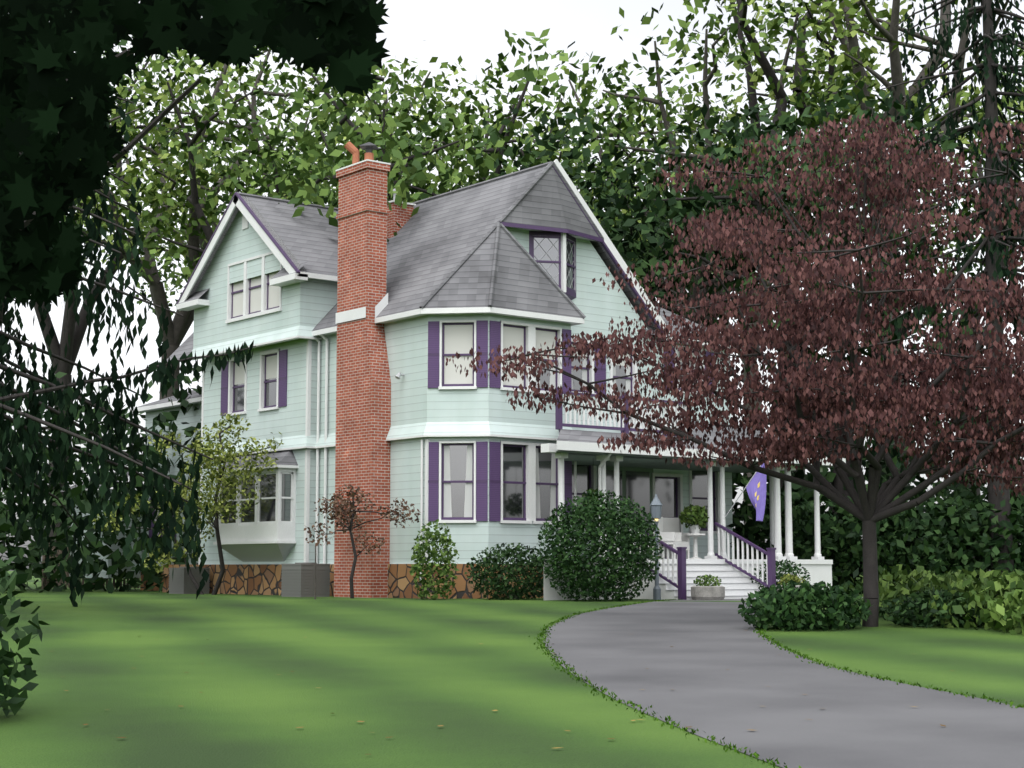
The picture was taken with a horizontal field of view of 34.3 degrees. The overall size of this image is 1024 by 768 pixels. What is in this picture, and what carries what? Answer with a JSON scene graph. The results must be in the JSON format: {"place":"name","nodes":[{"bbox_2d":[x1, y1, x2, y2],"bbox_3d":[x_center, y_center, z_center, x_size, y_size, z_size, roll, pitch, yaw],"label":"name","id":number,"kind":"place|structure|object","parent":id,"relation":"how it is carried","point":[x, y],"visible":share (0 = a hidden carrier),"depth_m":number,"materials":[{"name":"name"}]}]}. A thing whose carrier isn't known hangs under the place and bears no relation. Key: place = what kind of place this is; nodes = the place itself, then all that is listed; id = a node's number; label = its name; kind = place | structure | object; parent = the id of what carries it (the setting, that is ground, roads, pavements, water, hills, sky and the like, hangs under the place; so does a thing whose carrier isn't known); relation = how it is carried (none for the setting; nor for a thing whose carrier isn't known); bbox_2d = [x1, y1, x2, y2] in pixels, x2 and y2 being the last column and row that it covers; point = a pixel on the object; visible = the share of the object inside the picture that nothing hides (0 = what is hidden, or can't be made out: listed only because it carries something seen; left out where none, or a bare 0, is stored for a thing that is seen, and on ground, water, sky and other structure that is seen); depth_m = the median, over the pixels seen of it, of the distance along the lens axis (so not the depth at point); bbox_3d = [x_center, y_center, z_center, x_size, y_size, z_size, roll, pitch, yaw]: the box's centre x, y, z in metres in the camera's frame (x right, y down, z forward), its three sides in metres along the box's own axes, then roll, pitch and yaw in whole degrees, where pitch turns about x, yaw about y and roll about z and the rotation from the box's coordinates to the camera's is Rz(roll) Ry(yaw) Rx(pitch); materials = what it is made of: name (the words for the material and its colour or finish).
{"place":"outdoors","nodes":[
{"label":"outdoors","id":0,"kind":"place"},
{"bbox_2d":[0,297,61,477],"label":"tree","id":1,"kind":"object","parent":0,"point":[18,317],"depth_m":44.45,"materials":[{"name":"green plant"}]},
{"bbox_2d":[0,9,212,606],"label":"spruce","id":2,"kind":"object","parent":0,"point":[25,460],"depth_m":30.83,"materials":[{"name":"green plant"}]},
{"bbox_2d":[0,340,255,469],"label":"branch","id":3,"kind":"object","parent":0,"point":[119,386],"depth_m":29.78,"materials":[{"name":"green plant"}]},
{"bbox_2d":[0,0,390,307],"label":"maple","id":4,"kind":"object","parent":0,"point":[47,177],"depth_m":3.59,"materials":[{"name":"green plant"}]},
{"bbox_2d":[344,141,373,163],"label":"chimney pots","id":5,"kind":"object","parent":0,"point":[351,148],"visible":0.78,"depth_m":43.13,"materials":[{"name":"orange ceramic"}]},
{"bbox_2d":[359,142,378,152],"bbox_3d":[-3.684,-6.090,42.737,0.453,0.300,0.453,-1,-6,6],"label":"chimney cowl","id":6,"kind":"object","parent":5,"relation":"on","point":[369,147],"visible":1,"depth_m":42.65,"materials":[{"name":"grey metal"}]},
{"bbox_2d":[70,210,732,577],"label":"house siding walls","id":7,"kind":"structure","parent":0,"point":[419,406],"depth_m":44.04,"materials":[{"name":"green wood"}]},
{"bbox_2d":[61,166,817,491],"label":"house roof shingles","id":8,"kind":"object","parent":7,"relation":"on","point":[432,244],"visible":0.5,"depth_m":43.20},
{"bbox_2d":[237,161,603,318],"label":"roof ridge caps","id":9,"kind":"object","parent":8,"relation":"on","point":[521,197],"visible":0.76,"depth_m":41.95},
{"bbox_2d":[233,270,697,386],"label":"window shades","id":10,"kind":"object","parent":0,"point":[458,339],"depth_m":41.04,"materials":[{"name":"white fabric"}]},
{"bbox_2d":[0,571,1023,767],"bbox_3d":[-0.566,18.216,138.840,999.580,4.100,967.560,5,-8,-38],"label":"lawn ground","id":11,"kind":"structure","parent":0,"point":[407,676],"depth_m":16.71,"materials":[{"name":"green plant"}]},
{"bbox_2d":[0,556,49,717],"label":"edge shrub leaves","id":12,"kind":"object","parent":11,"relation":"on","point":[15,702],"visible":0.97,"depth_m":13.43,"materials":[{"name":"green plant"}]},
{"bbox_2d":[41,543,140,588],"bbox_3d":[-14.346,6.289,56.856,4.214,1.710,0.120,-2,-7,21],"label":"shrub","id":13,"kind":"object","parent":11,"relation":"on","point":[67,573],"visible":0.05,"depth_m":57.34,"materials":[{"name":"green plant"}]},
{"bbox_2d":[0,11,213,327],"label":"tree","id":14,"kind":"object","parent":11,"relation":"on","point":[122,82],"depth_m":65.49,"materials":[{"name":"green plant"}]},
{"bbox_2d":[34,37,193,584],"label":"tree","id":15,"kind":"object","parent":11,"relation":"on","point":[75,332],"depth_m":72.61,"materials":[{"name":"green plant"}]},
{"bbox_2d":[92,476,214,594],"bbox_3d":[-9.607,4.230,46.029,3.799,3.473,2.495,5,-8,-38],"label":"leaning tree","id":16,"kind":"object","parent":11,"relation":"on","point":[155,564],"depth_m":46.00,"materials":[{"name":"green plant"}]},
{"bbox_2d":[168,567,209,593],"bbox_3d":[-9.236,5.612,47.409,0.824,0.770,0.924,5,-8,-38],"label":"utility box","id":17,"kind":"object","parent":11,"relation":"on","point":[181,583],"visible":0.75,"depth_m":47.08,"materials":[{"name":"grey metal"}]},
{"bbox_2d":[58,38,345,399],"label":"tree","id":18,"kind":"object","parent":11,"relation":"on","point":[152,195],"depth_m":65.15,"materials":[{"name":"green plant"}]},
{"bbox_2d":[91,52,340,316],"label":"tree","id":19,"kind":"object","parent":11,"relation":"on","point":[177,282],"depth_m":83.39,"materials":[{"name":"green plant"}]},
{"bbox_2d":[148,413,283,594],"bbox_3d":[-8.131,3.230,44.518,3.717,5.122,3.786,11,-13,-60],"label":"small tree","id":20,"kind":"object","parent":11,"relation":"on","point":[210,451],"depth_m":44.14,"materials":[{"name":"green plant"}]},
{"bbox_2d":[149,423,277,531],"bbox_3d":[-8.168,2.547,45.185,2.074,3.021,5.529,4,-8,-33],"label":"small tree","id":21,"kind":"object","parent":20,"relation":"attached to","point":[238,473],"visible":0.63,"depth_m":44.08,"materials":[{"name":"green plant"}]},
{"bbox_2d":[102,55,473,284],"bbox_3d":[-8.531,-2.820,63.518,15.582,21.752,11.967,5,-8,-38],"label":"tree","id":22,"kind":"object","parent":11,"relation":"on","point":[245,138],"depth_m":60.86,"materials":[{"name":"green plant"}]},
{"bbox_2d":[107,40,503,219],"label":"tree","id":23,"kind":"object","parent":11,"relation":"on","point":[251,79],"depth_m":69.81,"materials":[{"name":"green plant"}]},
{"bbox_2d":[281,562,329,596],"bbox_3d":[-5.287,5.010,42.440,0.874,0.870,0.974,5,-8,-38],"label":"utility box","id":24,"kind":"object","parent":11,"relation":"on","point":[298,579],"visible":0.92,"depth_m":42.12,"materials":[{"name":"grey metal"}]},
{"bbox_2d":[314,547,315,598],"bbox_3d":[-4.621,4.407,38.958,0.035,1.300,0.040,5,-8,-38],"label":"sapling stake","id":25,"kind":"object","parent":11,"relation":"on","point":[315,577],"visible":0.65,"depth_m":38.92,"materials":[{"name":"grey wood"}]},
{"bbox_2d":[140,564,543,598],"bbox_3d":[-3.310,6.271,49.538,10.900,1.730,19.050,5,-8,-38],"label":"foundation stone","id":26,"kind":"object","parent":11,"relation":"on","point":[256,579],"visible":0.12,"depth_m":44.64,"materials":[{"name":"brown stone"}]},
{"bbox_2d":[304,484,420,597],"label":"japanese maple","id":27,"kind":"object","parent":11,"relation":"on","point":[339,513],"depth_m":40.00,"materials":[{"name":"red plant"}]},
{"bbox_2d":[334,161,413,597],"bbox_3d":[-3.699,0.205,44.249,1.788,11.220,5.895,0,-6,0],"label":"chimney","id":28,"kind":"object","parent":11,"relation":"on","point":[367,218],"visible":0.84,"depth_m":41.95,"materials":[{"name":"red brick"}]},
{"bbox_2d":[409,519,459,599],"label":"shrub leaves","id":29,"kind":"object","parent":11,"relation":"on","point":[422,558],"visible":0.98,"depth_m":38.27,"materials":[{"name":"green plant"}]},
{"bbox_2d":[231,28,645,241],"bbox_3d":[-2.702,-2.341,52.821,14.504,18.431,14.305,5,-8,-38],"label":"tree","id":30,"kind":"object","parent":11,"relation":"on","point":[302,191],"depth_m":50.38,"materials":[{"name":"green plant"}]},
{"bbox_2d":[319,64,624,200],"bbox_3d":[-1.714,-2.646,63.314,13.637,21.390,9.855,11,-13,-59],"label":"tree","id":31,"kind":"object","parent":11,"relation":"on","point":[518,124],"depth_m":64.36,"materials":[{"name":"green plant"}]},
{"bbox_2d":[129,159,845,599],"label":"house trim","id":32,"kind":"structure","parent":11,"relation":"on","point":[277,529],"depth_m":43.85,"materials":[{"name":"white wood"}]},
{"bbox_2d":[222,238,573,561],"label":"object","id":33,"kind":"object","parent":32,"relation":"attached to","point":[273,552],"visible":0.88,"depth_m":44.79,"materials":[{"name":"grey"}]},
{"bbox_2d":[149,320,713,537],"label":"shutters","id":34,"kind":"object","parent":32,"relation":"attached to","point":[481,447],"visible":0.58,"depth_m":40.35,"materials":[{"name":"purple paint"}]},
{"bbox_2d":[160,238,713,556],"bbox_3d":[-4.741,0.754,46.604,8.651,8.350,18.917,13,-15,-64],"label":"window glass","id":35,"kind":"object","parent":32,"relation":"attached to","point":[637,486],"visible":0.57,"depth_m":43.56,"materials":[{"name":"grey glass"}]},
{"bbox_2d":[159,166,715,558],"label":"purple trim","id":36,"kind":"structure","parent":32,"relation":"attached to","point":[551,232],"depth_m":42.90,"materials":[{"name":"purple wood"}]},
{"bbox_2d":[444,358,697,518],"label":"curtains","id":37,"kind":"object","parent":32,"relation":"attached to","point":[448,505],"visible":0.48,"depth_m":40.30,"materials":[{"name":"grey fabric"}]},
{"bbox_2d":[556,451,833,554],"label":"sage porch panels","id":38,"kind":"object","parent":32,"relation":"attached to","point":[638,464],"visible":0.33,"depth_m":43.42,"materials":[{"name":"wood"}]},
{"bbox_2d":[581,488,598,505],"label":"hanging basket plant leaves","id":39,"kind":"object","parent":38,"relation":"hanging from","point":[592,490],"visible":0.07,"depth_m":40.08,"materials":[{"name":"green plant"}]},
{"bbox_2d":[725,465,760,517],"bbox_3d":[5.898,2.572,41.681,0.030,1.564,1.164,14,-15,-65],"label":"flag pole","id":40,"kind":"object","parent":38,"relation":"attached to","point":[740,494],"visible":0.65,"depth_m":41.71,"materials":[{"name":"white metal"}]},
{"bbox_2d":[746,463,766,520],"bbox_3d":[6.139,2.626,41.550,0.132,1.626,0.554,25,-25,-75],"label":"flag","id":41,"kind":"object","parent":40,"relation":"hanging from","point":[752,488],"visible":0.94,"depth_m":41.54,"materials":[{"name":"purple fabric"}]},
{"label":"porch floor","id":42,"kind":"structure","parent":32,"relation":"attached to","visible":0},
{"bbox_2d":[653,517,681,558],"bbox_3d":[3.859,3.819,41.135,0.570,1.050,0.600,-3,-7,23],"label":"wicker chair","id":43,"kind":"object","parent":42,"relation":"on","point":[674,539],"visible":0.42,"depth_m":40.89,"materials":[{"name":"white wicker"}]},
{"bbox_2d":[660,518,689,558],"bbox_3d":[4.087,3.895,41.824,0.600,1.050,0.570,3,-7,-27],"label":"wicker chair","id":44,"kind":"object","parent":42,"relation":"on","point":[670,524],"visible":0.31,"depth_m":41.99,"materials":[{"name":"white wicker"}]},
{"bbox_2d":[684,533,705,558],"bbox_3d":[4.617,4.087,41.694,0.560,0.640,0.533,5,-8,-38],"label":"wicker table","id":45,"kind":"object","parent":42,"relation":"on","point":[695,545],"visible":0.91,"depth_m":41.63,"materials":[{"name":"white wicker"}]},
{"bbox_2d":[690,525,700,532],"bbox_3d":[4.617,3.660,41.741,0.300,0.220,0.285,5,-8,-38],"label":"plant pot","id":46,"kind":"object","parent":45,"relation":"on","point":[693,528],"visible":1,"depth_m":41.64,"materials":[{"name":"white ceramic"}]},
{"bbox_2d":[679,504,708,529],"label":"porch fern leaves","id":47,"kind":"object","parent":46,"relation":"in","point":[699,517],"visible":1,"depth_m":41.62,"materials":[{"name":"green plant"}]},
{"bbox_2d":[60,629,953,747],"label":"fallen leaves","id":48,"kind":"object","parent":11,"relation":"on","point":[492,710],"visible":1,"depth_m":13.14,"materials":[{"name":"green plant"}]},
{"bbox_2d":[465,542,550,599],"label":"shrub leaves","id":49,"kind":"object","parent":11,"relation":"on","point":[529,581],"visible":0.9,"depth_m":38.14,"materials":[{"name":"green plant"}]},
{"bbox_2d":[0,338,1023,592],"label":"understory foliage","id":50,"kind":"object","parent":11,"relation":"on","point":[92,560],"visible":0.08,"depth_m":51.34,"materials":[{"name":"green plant"}]},
{"bbox_2d":[537,489,663,600],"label":"boxwood shrub leaves","id":51,"kind":"object","parent":11,"relation":"on","point":[617,560],"visible":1,"depth_m":36.72,"materials":[{"name":"green plant"}]},
{"bbox_2d":[449,83,754,311],"bbox_3d":[4.522,-1.503,65.833,14.743,19.673,15.208,5,-8,-38],"label":"tree","id":52,"kind":"object","parent":11,"relation":"on","point":[601,115],"depth_m":62.85,"materials":[{"name":"green plant"}]},
{"bbox_2d":[650,494,661,599],"bbox_3d":[3.350,3.772,38.401,0.300,2.440,0.300,5,-8,-38],"label":"lamp post","id":53,"kind":"object","parent":11,"relation":"on","point":[656,506],"visible":0.87,"depth_m":38.38,"materials":[{"name":"grey metal"}]},
{"bbox_2d":[470,103,848,408],"bbox_3d":[4.830,-1.308,52.754,12.146,16.332,10.504,0,-6,2],"label":"tree","id":54,"kind":"object","parent":11,"relation":"on","point":[553,145],"depth_m":51.56,"materials":[{"name":"green plant"}]},
{"bbox_2d":[555,388,775,599],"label":"purple railings","id":55,"kind":"object","parent":11,"relation":"on","point":[680,552],"visible":0.48,"depth_m":40.06,"materials":[{"name":"purple wood"}]},
{"bbox_2d":[565,394,767,584],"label":"balusters","id":56,"kind":"object","parent":55,"relation":"on","point":[642,425],"visible":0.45,"depth_m":40.62,"materials":[{"name":"white wood"}]},
{"bbox_2d":[634,565,759,599],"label":"porch steps","id":57,"kind":"structure","parent":11,"relation":"on","point":[736,584],"depth_m":39.81,"materials":[{"name":"white wood"}]},
{"bbox_2d":[522,0,876,327],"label":"tree","id":58,"kind":"object","parent":11,"relation":"on","point":[628,125],"depth_m":59.47,"materials":[{"name":"green plant"}]},
{"bbox_2d":[446,113,1023,626],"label":"tree","id":59,"kind":"object","parent":11,"relation":"on","point":[995,392],"depth_m":26.68,"materials":[{"name":"red plant"}]},
{"bbox_2d":[553,54,926,543],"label":"tree","id":60,"kind":"object","parent":11,"relation":"on","point":[675,87],"depth_m":86.10,"materials":[{"name":"green plant"}]},
{"bbox_2d":[750,559,810,588],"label":"porch bed shrub leaves","id":61,"kind":"object","parent":11,"relation":"on","point":[788,568],"visible":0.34,"depth_m":41.02,"materials":[{"name":"green plant"}]},
{"bbox_2d":[640,0,935,529],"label":"tree","id":62,"kind":"object","parent":11,"relation":"on","point":[754,79],"depth_m":62.72,"materials":[{"name":"green plant"}]},
{"bbox_2d":[596,74,1001,589],"bbox_3d":[9.006,-1.184,49.900,12.820,15.455,12.596,5,-8,-38],"label":"tree","id":63,"kind":"object","parent":11,"relation":"on","point":[673,204],"depth_m":49.14,"materials":[{"name":"plant"}]},
{"bbox_2d":[738,579,872,630],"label":"dogwood shrub leaves","id":64,"kind":"object","parent":11,"relation":"on","point":[802,606],"visible":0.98,"depth_m":25.62,"materials":[{"name":"green plant"}]},
{"bbox_2d":[727,488,1023,593],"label":"hedge foliage","id":65,"kind":"object","parent":11,"relation":"on","point":[933,527],"visible":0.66,"depth_m":46.43,"materials":[{"name":"green plant"}]},
{"bbox_2d":[730,0,1023,486],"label":"tree","id":66,"kind":"object","parent":11,"relation":"on","point":[864,53],"depth_m":57.85,"materials":[{"name":"green plant"}]},
{"bbox_2d":[816,18,1023,557],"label":"tree","id":67,"kind":"object","parent":11,"relation":"on","point":[942,225],"depth_m":69.69,"materials":[{"name":"green plant"}]},
{"bbox_2d":[829,0,1023,578],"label":"tree","id":68,"kind":"object","parent":11,"relation":"on","point":[1002,47],"depth_m":47.77,"materials":[{"name":"green plant"}]},
{"bbox_2d":[843,564,1023,635],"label":"hedge","id":69,"kind":"object","parent":11,"relation":"on","point":[1004,610],"visible":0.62,"depth_m":26.55,"materials":[{"name":"green plant"}]},
{"bbox_2d":[879,586,996,627],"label":"dogwood shrub leaves","id":70,"kind":"object","parent":11,"relation":"on","point":[920,612],"visible":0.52,"depth_m":26.51,"materials":[{"name":"green plant"}]},
{"bbox_2d":[866,0,1023,336],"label":"tree","id":71,"kind":"object","parent":11,"relation":"on","point":[1020,53],"depth_m":63.85,"materials":[{"name":"green plant"}]},
{"bbox_2d":[0,0,1023,570],"label":"sky","id":72,"kind":"structure","parent":0,"point":[474,30],"materials":[{"name":"white"}]},
{"bbox_2d":[555,453,823,559],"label":"porch columns","id":73,"kind":"structure","parent":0,"point":[775,513],"depth_m":42.98,"materials":[{"name":"white wood"}]},
{"bbox_2d":[543,597,1023,767],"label":"driveway asphalt","id":74,"kind":"structure","parent":0,"point":[762,698],"depth_m":15.12,"materials":[{"name":"grey asphalt"}]},
{"bbox_2d":[691,586,724,599],"bbox_3d":[4.481,4.784,37.908,0.800,0.320,0.800,5,-8,-38],"label":"stone planter","id":75,"kind":"object","parent":74,"relation":"on","point":[707,592],"visible":0.95,"depth_m":37.58,"materials":[{"name":"grey stone"}]},
{"bbox_2d":[693,574,721,585],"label":"planter flower leaves","id":76,"kind":"object","parent":75,"relation":"on","point":[709,578],"visible":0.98,"depth_m":37.86,"materials":[{"name":"green plant"}]},
{"bbox_3d":[6.752,5.018,40.021,0.800,0.320,0.800,5,-8,-38],"label":"stone planter","id":77,"kind":"object","parent":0,"visible":0},
{"bbox_2d":[778,573,804,584],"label":"planter flower leaves","id":78,"kind":"object","parent":77,"relation":"on","point":[788,576],"visible":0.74,"depth_m":39.97,"materials":[{"name":"yellow plant"}]}
]}

